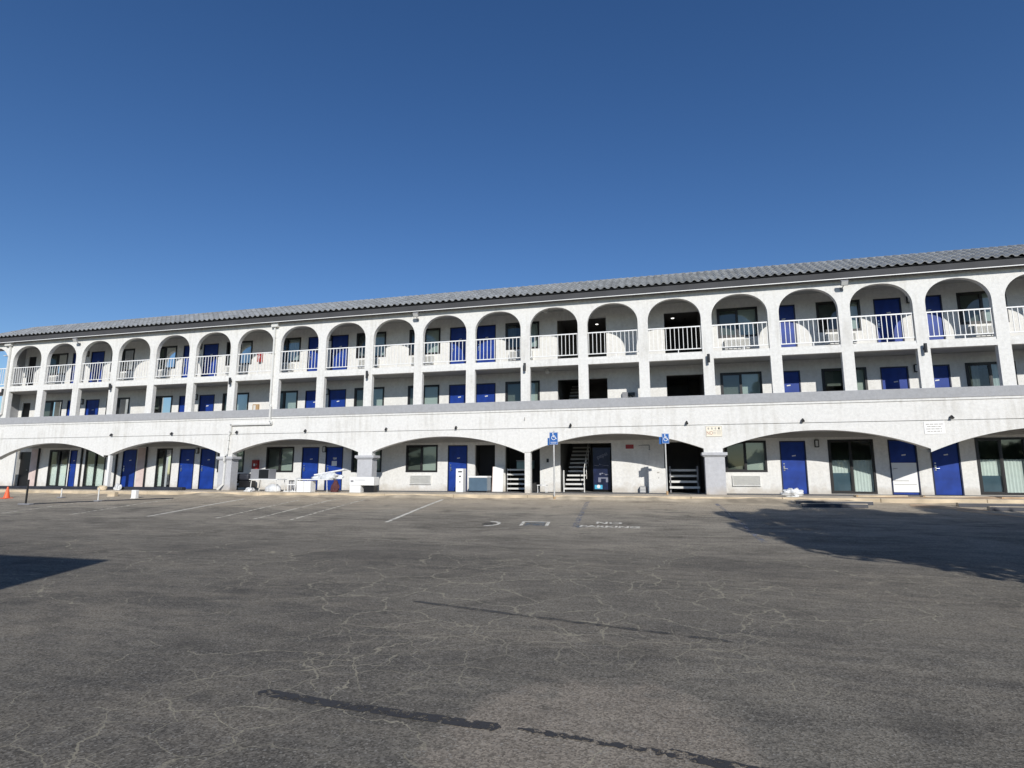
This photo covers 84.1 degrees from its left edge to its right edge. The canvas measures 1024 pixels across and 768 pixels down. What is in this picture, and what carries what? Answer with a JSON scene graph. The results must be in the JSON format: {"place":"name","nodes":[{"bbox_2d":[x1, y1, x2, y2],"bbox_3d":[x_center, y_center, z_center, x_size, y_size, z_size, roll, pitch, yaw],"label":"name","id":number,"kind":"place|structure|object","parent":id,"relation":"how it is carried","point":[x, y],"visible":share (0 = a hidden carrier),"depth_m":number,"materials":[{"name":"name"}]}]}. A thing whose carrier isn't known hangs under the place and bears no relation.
{"place":"outdoors","nodes":[
{"label":"outdoors","id":0,"kind":"place"},
{"bbox_2d":[236,474,255,489],"bbox_3d":[-13.334,4.868,28.283,0.970,0.798,0.506,-2,-9,14],"label":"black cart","id":1,"kind":"object","parent":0,"point":[243,481],"visible":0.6,"depth_m":28.07,"materials":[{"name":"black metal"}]},
{"bbox_2d":[250,469,275,478],"bbox_3d":[-11.469,4.148,26.178,0.980,0.450,0.512,-2,-9,14],"label":"metal cabinet","id":2,"kind":"object","parent":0,"point":[263,473],"visible":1,"depth_m":25.96,"materials":[{"name":"grey metal"}]},
{"bbox_2d":[0,492,955,505],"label":"gutter sand","id":3,"kind":"structure","parent":0,"point":[767,501],"depth_m":21.38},
{"bbox_2d":[0,494,1023,767],"bbox_3d":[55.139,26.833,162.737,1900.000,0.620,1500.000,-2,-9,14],"label":"parking lot","id":4,"kind":"structure","parent":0,"point":[140,634],"depth_m":5.68,"materials":[{"name":"grey asphalt"}]},
{"bbox_2d":[33,498,172,503],"bbox_3d":[-16.961,4.858,23.569,5.183,0.221,0.161,3,-9,-16],"label":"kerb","id":5,"kind":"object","parent":4,"relation":"on","point":[102,500],"visible":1,"depth_m":23.57,"materials":[{"name":"concrete"}]},
{"bbox_2d":[258,689,500,730],"bbox_3d":[-0.973,2.222,3.887,1.906,0.001,0.138,-3,-9,19],"label":"tar seal","id":6,"kind":"object","parent":4,"relation":"on","point":[456,721],"visible":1,"depth_m":3.84,"materials":[{"name":"grey asphalt"}]},
{"bbox_2d":[0,244,1023,495],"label":"motel building","id":7,"kind":"structure","parent":4,"relation":"on","point":[868,404],"depth_m":25.00,"materials":[{"name":"white paint"}]},
{"bbox_2d":[17,452,30,485],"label":"service door","id":8,"kind":"structure","parent":7,"relation":"in","point":[25,459],"depth_m":33.21,"materials":[{"name":"black metal"}]},
{"bbox_2d":[26,357,36,385],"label":"service door","id":9,"kind":"structure","parent":7,"relation":"in","point":[32,363],"depth_m":33.84,"materials":[{"name":"black metal"}]},
{"bbox_2d":[43,400,62,416],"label":"window","id":10,"kind":"structure","parent":7,"relation":"in","point":[52,408],"depth_m":32.90,"materials":[{"name":"glass"}]},
{"bbox_2d":[46,450,69,485],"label":"window","id":11,"kind":"structure","parent":7,"relation":"in","point":[58,475],"depth_m":32.58,"materials":[{"name":"glass"}]},
{"bbox_2d":[49,353,68,374],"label":"window","id":12,"kind":"structure","parent":7,"relation":"in","point":[62,358],"depth_m":33.32,"materials":[{"name":"black glass"}]},
{"bbox_2d":[67,450,77,485],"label":"door","id":13,"kind":"structure","parent":7,"relation":"in","point":[73,456],"depth_m":32.27,"materials":[{"name":"blue paint"}]},
{"bbox_2d":[84,399,99,414],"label":"door","id":14,"kind":"structure","parent":7,"relation":"in","point":[92,406],"depth_m":32.20,"materials":[{"name":"blue paint"}]},
{"bbox_2d":[82,449,105,485],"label":"window","id":15,"kind":"structure","parent":7,"relation":"in","point":[95,472],"depth_m":31.92,"materials":[{"name":"glass"}]},
{"bbox_2d":[88,351,104,381],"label":"door","id":16,"kind":"structure","parent":7,"relation":"in","point":[99,356],"depth_m":32.57,"materials":[{"name":"blue paint"}]},
{"bbox_2d":[105,397,129,414],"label":"window","id":17,"kind":"structure","parent":7,"relation":"in","point":[122,407],"depth_m":31.67,"materials":[{"name":"glass"}]},
{"bbox_2d":[110,348,134,371],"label":"window","id":18,"kind":"structure","parent":7,"relation":"in","point":[128,354],"depth_m":32.08,"materials":[{"name":"black glass"}]},
{"bbox_2d":[120,449,137,486],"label":"door","id":19,"kind":"structure","parent":7,"relation":"in","point":[129,458],"depth_m":31.28,"materials":[{"name":"blue paint"}]},
{"bbox_2d":[154,448,172,486],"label":"window","id":20,"kind":"structure","parent":7,"relation":"in","point":[163,473],"depth_m":30.71,"materials":[{"name":"black glass"}]},
{"bbox_2d":[154,396,172,412],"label":"window","id":21,"kind":"structure","parent":7,"relation":"in","point":[163,404],"depth_m":30.97,"materials":[{"name":"glass"}]},
{"bbox_2d":[158,346,176,368],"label":"window","id":22,"kind":"structure","parent":7,"relation":"in","point":[166,351],"depth_m":31.38,"materials":[{"name":"glass"}]},
{"bbox_2d":[181,345,189,377],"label":"door","id":23,"kind":"structure","parent":7,"relation":"in","point":[186,352],"depth_m":31.02,"materials":[{"name":"blue paint"}]},
{"bbox_2d":[177,449,194,488],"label":"door","id":24,"kind":"structure","parent":7,"relation":"in","point":[185,470],"depth_m":30.33,"materials":[{"name":"blue paint"}]},
{"bbox_2d":[198,394,214,411],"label":"door","id":25,"kind":"structure","parent":7,"relation":"in","point":[206,402],"depth_m":30.27,"materials":[{"name":"blue paint"}]},
{"bbox_2d":[198,448,215,488],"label":"door","id":26,"kind":"structure","parent":7,"relation":"in","point":[205,480],"depth_m":29.99,"materials":[{"name":"blue paint"}]},
{"bbox_2d":[201,343,218,376],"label":"door","id":27,"kind":"structure","parent":7,"relation":"in","point":[209,349],"depth_m":30.64,"materials":[{"name":"blue paint"}]},
{"bbox_2d":[217,450,244,471],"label":"window","id":28,"kind":"structure","parent":7,"relation":"in","point":[241,454],"depth_m":29.64,"materials":[{"name":"glass"}]},
{"bbox_2d":[222,392,248,410],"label":"window","id":29,"kind":"structure","parent":7,"relation":"in","point":[242,402],"depth_m":29.83,"materials":[{"name":"glass"}]},
{"bbox_2d":[225,340,252,365],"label":"window","id":30,"kind":"structure","parent":7,"relation":"in","point":[246,346],"depth_m":30.19,"materials":[{"name":"glass"}]},
{"bbox_2d":[265,447,294,471],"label":"window","id":31,"kind":"structure","parent":7,"relation":"in","point":[281,459],"depth_m":29.00,"materials":[{"name":"grey glass"}]},
{"bbox_2d":[280,390,297,408],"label":"window","id":32,"kind":"structure","parent":7,"relation":"in","point":[291,397],"depth_m":29.08,"materials":[{"name":"clear glass"}]},
{"bbox_2d":[283,337,300,361],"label":"window","id":33,"kind":"structure","parent":7,"relation":"in","point":[295,343],"depth_m":29.50,"materials":[{"name":"glass"}]},
{"bbox_2d":[301,447,318,489],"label":"door","id":34,"kind":"structure","parent":7,"relation":"in","point":[310,455],"depth_m":28.50,"materials":[{"name":"blue paint"}]},
{"bbox_2d":[305,390,315,407],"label":"door","id":35,"kind":"structure","parent":7,"relation":"in","point":[310,396],"depth_m":28.71,"materials":[{"name":"blue paint"}]},
{"bbox_2d":[307,337,318,370],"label":"door","id":36,"kind":"structure","parent":7,"relation":"in","point":[313,342],"depth_m":29.07,"materials":[{"name":"blue paint"}]},
{"bbox_2d":[324,447,342,489],"bbox_3d":[-8.818,4.178,28.121,0.970,2.115,0.157,-2,-9,14],"label":"door","id":37,"kind":"structure","parent":7,"relation":"in","point":[331,452],"depth_m":28.17,"materials":[{"name":"blue paint"}]},
{"bbox_2d":[328,389,345,406],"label":"door","id":38,"kind":"structure","parent":7,"relation":"in","point":[337,397],"depth_m":28.33,"materials":[{"name":"blue paint"}]},
{"bbox_2d":[330,335,348,369],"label":"door","id":39,"kind":"structure","parent":7,"relation":"in","point":[338,341],"depth_m":28.70,"materials":[{"name":"blue paint"}]},
{"bbox_2d":[351,450,381,471],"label":"window","id":40,"kind":"structure","parent":7,"relation":"in","point":[353,460],"depth_m":27.82,"materials":[{"name":"black glass"}]},
{"bbox_2d":[354,387,383,405],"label":"window","id":41,"kind":"structure","parent":7,"relation":"in","point":[378,397],"depth_m":27.93,"materials":[{"name":"glass"}]},
{"bbox_2d":[356,331,385,357],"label":"window","id":42,"kind":"structure","parent":7,"relation":"in","point":[380,336],"depth_m":28.36,"materials":[{"name":"grey glass"}]},
{"bbox_2d":[409,475,430,483],"bbox_3d":[-4.330,4.526,26.834,1.080,0.430,0.059,-2,-9,14],"label":"air conditioner","id":43,"kind":"object","parent":7,"relation":"attached to","point":[420,479],"visible":1,"depth_m":26.82,"materials":[{"name":"white metal"}]},
{"bbox_2d":[405,445,437,471],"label":"window","id":44,"kind":"structure","parent":7,"relation":"in","point":[419,458],"depth_m":27.07,"materials":[{"name":"glass"}]},
{"bbox_2d":[407,385,438,404],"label":"window","id":45,"kind":"structure","parent":7,"relation":"in","point":[431,392],"depth_m":27.19,"materials":[{"name":"clear glass"}]},
{"bbox_2d":[409,328,440,354],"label":"window","id":46,"kind":"structure","parent":7,"relation":"in","point":[432,334],"depth_m":27.61,"materials":[{"name":"grey glass"}]},
{"bbox_2d":[447,445,467,490],"bbox_3d":[-2.538,3.926,26.514,0.970,2.115,0.157,-2,-9,14],"label":"door","id":47,"kind":"structure","parent":7,"relation":"in","point":[457,454],"depth_m":26.56,"materials":[{"name":"blue paint"}]},
{"bbox_2d":[449,384,465,402],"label":"door","id":48,"kind":"structure","parent":7,"relation":"in","point":[457,393],"depth_m":26.76,"materials":[{"name":"blue paint"}]},
{"bbox_2d":[449,327,465,363],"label":"door","id":49,"kind":"structure","parent":7,"relation":"in","point":[456,333],"depth_m":27.13,"materials":[{"name":"blue paint"}]},
{"bbox_2d":[476,383,495,402],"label":"door","id":50,"kind":"structure","parent":7,"relation":"in","point":[485,392],"depth_m":26.41,"materials":[{"name":"blue paint"}]},
{"bbox_2d":[476,325,495,362],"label":"door","id":51,"kind":"structure","parent":7,"relation":"in","point":[486,331],"depth_m":26.78,"materials":[{"name":"blue paint"}]},
{"bbox_2d":[507,468,524,491],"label":"staircase","id":52,"kind":"structure","parent":7,"relation":"on","point":[510,478],"depth_m":25.65,"materials":[{"name":"white metal"}]},
{"bbox_2d":[509,350,532,360],"bbox_3d":[0.418,-1.300,26.093,1.080,0.430,0.243,-2,-9,14],"label":"air conditioner","id":53,"kind":"object","parent":7,"relation":"attached to","point":[512,354],"visible":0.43,"depth_m":26.08,"materials":[{"name":"white metal"}]},
{"bbox_2d":[505,321,538,349],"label":"window","id":54,"kind":"structure","parent":7,"relation":"in","point":[511,329],"depth_m":26.44,"materials":[{"name":"grey glass"}]},
{"bbox_2d":[505,380,539,401],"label":"window","id":55,"kind":"structure","parent":7,"relation":"in","point":[512,389],"depth_m":26.02,"materials":[{"name":"glass"}]},
{"bbox_2d":[592,447,611,490],"bbox_3d":[4.115,3.847,25.763,0.820,1.930,0.879,-2,-9,14],"label":"vending machine","id":56,"kind":"object","parent":7,"relation":"in","point":[602,467],"visible":0.98,"depth_m":25.39,"materials":[{"name":"blue metal"}]},
{"bbox_2d":[665,318,686,352],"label":"passage door","id":57,"kind":"structure","parent":7,"relation":"in","point":[682,332],"depth_m":26.62,"materials":[{"name":"grey"}]},
{"bbox_2d":[667,377,688,395],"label":"passage door","id":58,"kind":"structure","parent":7,"relation":"in","point":[676,390],"depth_m":26.25,"materials":[{"name":"grey"}]},
{"bbox_2d":[669,466,699,492],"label":"staircase","id":59,"kind":"structure","parent":7,"relation":"in","point":[697,487],"depth_m":24.08,"materials":[{"name":"white metal"}]},
{"bbox_2d":[706,426,721,436],"bbox_3d":[7.892,1.848,22.189,0.600,0.410,0.016,-2,-9,14],"label":"tow sign","id":60,"kind":"object","parent":7,"relation":"attached to","point":[713,431],"visible":1,"depth_m":22.18,"materials":[{"name":"beige metal"}]},
{"bbox_2d":[716,306,758,337],"bbox_3d":[9.552,-2.599,24.085,1.620,1.275,0.145,-2,-9,14],"label":"window","id":61,"kind":"structure","parent":7,"relation":"in","point":[742,314],"depth_m":24.09,"materials":[{"name":"glass"}]},
{"bbox_2d":[724,338,752,349],"bbox_3d":[9.479,-1.664,23.774,1.080,0.430,0.243,-2,-9,14],"label":"air conditioner","id":62,"kind":"object","parent":7,"relation":"attached to","point":[727,342],"visible":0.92,"depth_m":23.68,"materials":[{"name":"white metal"}]},
{"bbox_2d":[720,371,762,394],"bbox_3d":[9.552,0.147,23.654,1.620,1.275,0.145,-2,-9,14],"label":"window","id":63,"kind":"structure","parent":7,"relation":"in","point":[735,382],"depth_m":23.68,"materials":[{"name":"grey glass"}]},
{"bbox_2d":[724,441,767,471],"bbox_3d":[9.657,2.997,23.493,1.620,1.275,0.145,-2,-9,14],"label":"window","id":64,"kind":"structure","parent":7,"relation":"in","point":[745,456],"depth_m":23.48,"materials":[{"name":"grey glass"}]},
{"bbox_2d":[732,475,760,485],"bbox_3d":[9.610,3.966,23.266,1.080,0.430,0.059,-2,-9,14],"label":"air conditioner","id":65,"kind":"object","parent":7,"relation":"attached to","point":[746,480],"visible":1,"depth_m":23.25,"materials":[{"name":"white metal"}]},
{"bbox_2d":[779,305,797,346],"bbox_3d":[11.268,-2.230,23.567,0.970,2.105,0.115,-2,-9,14],"label":"door","id":66,"kind":"structure","parent":7,"relation":"in","point":[786,312],"depth_m":23.54,"materials":[{"name":"blue paint"}]},
{"bbox_2d":[783,370,800,392],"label":"door","id":67,"kind":"structure","parent":7,"relation":"in","point":[792,382],"depth_m":23.17,"materials":[{"name":"blue paint"}]},
{"bbox_2d":[779,441,808,493],"bbox_3d":[11.392,3.367,22.948,0.970,2.115,0.157,-2,-9,14],"label":"door","id":68,"kind":"structure","parent":7,"relation":"in","point":[794,473],"depth_m":22.96,"materials":[{"name":"blue paint"}]},
{"bbox_2d":[815,299,861,332],"bbox_3d":[13.289,-2.749,23.129,1.620,1.275,0.145,-2,-9,14],"label":"window","id":69,"kind":"structure","parent":7,"relation":"in","point":[823,309],"depth_m":23.15,"materials":[{"name":"glass"}]},
{"bbox_2d":[825,332,856,344],"bbox_3d":[13.216,-1.814,22.817,1.080,0.430,0.243,-2,-9,14],"label":"air conditioner","id":70,"kind":"object","parent":7,"relation":"attached to","point":[836,338],"visible":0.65,"depth_m":22.79,"materials":[{"name":"white metal"}]},
{"bbox_2d":[821,367,867,390],"bbox_3d":[13.289,-0.003,22.698,1.620,1.275,0.145,-2,-9,14],"label":"window","id":71,"kind":"structure","parent":7,"relation":"in","point":[832,380],"depth_m":22.75,"materials":[{"name":"glass"}]},
{"bbox_2d":[827,439,877,493],"bbox_3d":[13.442,3.262,22.472,1.620,2.115,0.170,-2,-9,14],"label":"window","id":72,"kind":"structure","parent":7,"relation":"in","point":[850,476],"depth_m":22.44,"materials":[{"name":"glass"}]},
{"bbox_2d":[873,297,904,342],"bbox_3d":[14.999,-2.383,22.590,0.970,2.105,0.157,-2,-9,14],"label":"door","id":73,"kind":"structure","parent":7,"relation":"in","point":[886,305],"depth_m":22.63,"materials":[{"name":"blue paint"}]},
{"bbox_2d":[880,366,909,388],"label":"door","id":74,"kind":"structure","parent":7,"relation":"in","point":[897,377],"depth_m":22.25,"materials":[{"name":"blue paint"}]},
{"bbox_2d":[887,440,921,494],"bbox_3d":[15.174,3.215,21.980,0.970,2.115,0.157,-2,-9,14],"label":"door","id":75,"kind":"structure","parent":7,"relation":"in","point":[899,451],"depth_m":22.04,"materials":[{"name":"blue paint"}]},
{"bbox_2d":[891,463,918,491],"bbox_3d":[15.172,3.606,21.911,0.850,1.120,0.026,-2,-9,14],"label":"door panel","id":76,"kind":"structure","parent":7,"relation":"attached to","point":[905,477],"depth_m":21.90,"materials":[{"name":"white paint"}]},
{"bbox_2d":[923,421,945,433],"bbox_3d":[15.133,1.567,20.334,0.640,0.440,0.016,-2,-9,14],"label":"notice sign","id":77,"kind":"object","parent":7,"relation":"attached to","point":[934,427],"visible":1,"depth_m":20.33,"materials":[{"name":"white metal"}]},
{"bbox_2d":[925,295,945,339],"bbox_3d":[16.360,-2.434,22.264,0.970,2.105,0.115,-2,-9,14],"label":"door","id":78,"kind":"structure","parent":7,"relation":"in","point":[932,302],"depth_m":22.23,"materials":[{"name":"blue paint"}]},
{"bbox_2d":[932,364,951,387],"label":"door","id":79,"kind":"structure","parent":7,"relation":"in","point":[942,375],"depth_m":21.86,"materials":[{"name":"blue paint"}]},
{"bbox_2d":[930,442,964,494],"bbox_3d":[16.545,3.160,21.629,0.970,2.115,0.157,-2,-9,14],"label":"door","id":80,"kind":"structure","parent":7,"relation":"in","point":[945,461],"depth_m":21.61,"materials":[{"name":"blue paint"}]},
{"bbox_2d":[967,325,992,337],"bbox_3d":[18.036,-2.007,21.583,1.080,0.430,0.243,-2,-9,14],"label":"air conditioner","id":81,"kind":"object","parent":7,"relation":"attached to","point":[979,330],"visible":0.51,"depth_m":21.54,"materials":[{"name":"white metal"}]},
{"bbox_2d":[956,291,1009,324],"bbox_3d":[18.110,-2.943,21.895,1.620,1.275,0.145,-2,-9,14],"label":"window","id":82,"kind":"structure","parent":7,"relation":"in","point":[978,299],"depth_m":21.94,"materials":[{"name":"glass"}]},
{"bbox_2d":[965,361,1018,386],"bbox_3d":[18.113,-0.194,21.476,1.620,1.275,0.170,-2,-9,14],"label":"window","id":83,"kind":"structure","parent":7,"relation":"in","point":[977,373],"depth_m":21.54,"materials":[{"name":"grey glass"}]},
{"bbox_2d":[974,437,1023,494],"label":"window","id":84,"kind":"structure","parent":7,"relation":"in","point":[1002,476],"depth_m":21.21,"materials":[{"name":"grey glass"}]},
{"bbox_2d":[0,490,1023,503],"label":"kerb","id":85,"kind":"structure","parent":4,"relation":"on","point":[893,500],"depth_m":21.91,"materials":[{"name":"concrete"}]},
{"bbox_2d":[548,431,557,498],"bbox_3d":[1.560,3.088,21.592,0.410,2.620,0.092,-2,-9,12],"label":"parking sign","id":86,"kind":"object","parent":4,"relation":"on","point":[553,438],"visible":0.95,"depth_m":21.67,"materials":[{"name":"metal"}]},
{"bbox_2d":[414,601,732,641],"bbox_3d":[0.431,2.598,6.284,3.796,0.001,0.112,-5,-10,27],"label":"tar seal","id":87,"kind":"object","parent":4,"relation":"on","point":[628,628],"visible":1,"depth_m":6.17,"materials":[{"name":"grey asphalt"}]},
{"bbox_2d":[517,727,664,754],"bbox_3d":[0.458,2.151,3.430,0.906,0.001,0.082,-3,-10,21],"label":"tar seal","id":88,"kind":"object","parent":4,"relation":"on","point":[577,737],"visible":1,"depth_m":3.42,"materials":[{"name":"grey asphalt"}]},
{"bbox_2d":[665,748,764,767],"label":"tar seal","id":89,"kind":"object","parent":4,"relation":"on","point":[714,763],"visible":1,"depth_m":3.17,"materials":[{"name":"grey asphalt"}]},
{"bbox_2d":[794,500,873,504],"bbox_3d":[10.586,3.912,18.710,2.300,0.120,0.184,-2,-9,14],"label":"wheel stop","id":90,"kind":"object","parent":4,"relation":"on","point":[844,502],"visible":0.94,"depth_m":18.61,"materials":[{"name":"concrete"}]},
{"bbox_2d":[956,503,1023,506],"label":"wheel stop","id":91,"kind":"object","parent":4,"relation":"on","point":[986,504],"visible":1,"depth_m":17.45,"materials":[{"name":"concrete"}]},
{"bbox_2d":[987,506,1023,510],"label":"wheel stop","id":92,"kind":"object","parent":4,"relation":"on","point":[1002,508],"visible":1,"depth_m":16.59,"materials":[{"name":"concrete"}]},
{"bbox_2d":[0,489,1023,499],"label":"sidewalk","id":93,"kind":"structure","parent":0,"point":[690,495],"depth_m":22.25,"materials":[{"name":"concrete"}]},
{"bbox_2d":[0,486,185,489],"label":"curb","id":94,"kind":"structure","parent":93,"relation":"on","point":[94,487],"depth_m":28.88,"materials":[{"name":"concrete"}]},
{"bbox_2d":[296,481,315,491],"bbox_3d":[-9.159,4.556,25.251,0.700,0.480,0.404,-2,-9,14],"label":"white box","id":95,"kind":"object","parent":93,"relation":"on","point":[306,486],"visible":0.91,"depth_m":25.07,"materials":[{"name":"paint"}]},
{"bbox_2d":[297,479,336,485],"bbox_3d":[-8.711,4.531,25.349,1.550,0.561,0.700,-2,-9,14],"label":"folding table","id":96,"kind":"object","parent":93,"relation":"on","point":[317,479],"visible":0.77,"depth_m":25.05,"materials":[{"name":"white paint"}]},
{"bbox_2d":[311,472,343,478],"bbox_3d":[-8.257,4.086,25.457,1.688,0.347,0.582,-2,-9,14],"label":"tarp bundle","id":97,"kind":"object","parent":96,"relation":"on","point":[330,475],"visible":0.84,"depth_m":25.23,"materials":[{"name":"white plastic"}]},
{"bbox_2d":[349,477,378,491],"bbox_3d":[-6.452,4.390,24.776,1.170,0.660,0.504,-2,-9,14],"label":"white crate","id":98,"kind":"object","parent":93,"relation":"on","point":[357,484],"visible":0.98,"depth_m":24.57,"materials":[{"name":"paint"}]},
{"bbox_2d":[659,433,668,494],"bbox_3d":[5.967,3.113,22.121,0.380,2.360,0.092,2,-9,-11],"label":"parking sign","id":99,"kind":"object","parent":93,"relation":"on","point":[664,439],"visible":1,"depth_m":22.21,"materials":[{"name":"metal"}]},
{"bbox_2d":[780,488,803,496],"bbox_3d":[9.865,3.823,20.059,0.763,0.317,0.465,2,-9,-14],"label":"plastic bag","id":100,"kind":"object","parent":93,"relation":"on","point":[791,492],"visible":1,"depth_m":19.96,"materials":[{"name":"white plastic"}]},
{"bbox_2d":[0,0,1023,409],"label":"sky","id":101,"kind":"structure","parent":0,"point":[158,158],"materials":[{"name":"blue"}]},
{"bbox_2d":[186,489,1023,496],"bbox_3d":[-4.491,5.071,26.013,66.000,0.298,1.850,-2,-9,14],"label":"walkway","id":102,"kind":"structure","parent":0,"point":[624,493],"depth_m":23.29,"materials":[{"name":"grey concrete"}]},
{"bbox_2d":[456,469,465,491],"bbox_3d":[-2.260,4.251,25.052,0.340,1.020,0.415,-2,-9,14],"label":"white locker","id":103,"kind":"object","parent":102,"relation":"on","point":[460,480],"visible":0.98,"depth_m":24.89,"materials":[{"name":"metal"}]},
{"bbox_2d":[468,476,490,491],"bbox_3d":[-1.424,4.433,25.178,0.880,0.700,0.640,-2,-9,14],"label":"ice chest","id":104,"kind":"object","parent":102,"relation":"on","point":[479,483],"visible":0.99,"depth_m":24.90,"materials":[{"name":"blue plastic"}]},
{"bbox_2d":[492,467,503,491],"bbox_3d":[-0.643,4.300,25.651,0.510,1.115,0.196,-2,-9,14],"label":"leaning board","id":105,"kind":"object","parent":102,"relation":"on","point":[497,478],"visible":1,"depth_m":25.63,"materials":[{"name":"white paint"}]},
{"bbox_2d":[647,468,665,492],"bbox_3d":[6.133,4.087,24.004,0.760,1.020,0.340,-2,-9,14],"label":"utility box","id":106,"kind":"object","parent":102,"relation":"on","point":[656,480],"visible":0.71,"depth_m":23.85,"materials":[{"name":"paint"}]},
{"bbox_2d":[648,470,665,491],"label":"door","id":107,"kind":"structure","parent":106,"relation":"in","point":[655,484],"depth_m":23.84,"materials":[{"name":"paint"}]},
{"bbox_2d":[800,503,867,507],"bbox_3d":[10.192,3.847,17.987,1.900,0.120,0.184,-2,-9,14],"label":"wheel stop","id":108,"kind":"object","parent":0,"point":[838,505],"visible":1,"depth_m":17.92,"materials":[{"name":"concrete"}]},
{"bbox_2d":[877,496,1022,516],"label":"sand patch","id":109,"kind":"object","parent":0,"point":[947,507],"visible":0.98,"depth_m":17.53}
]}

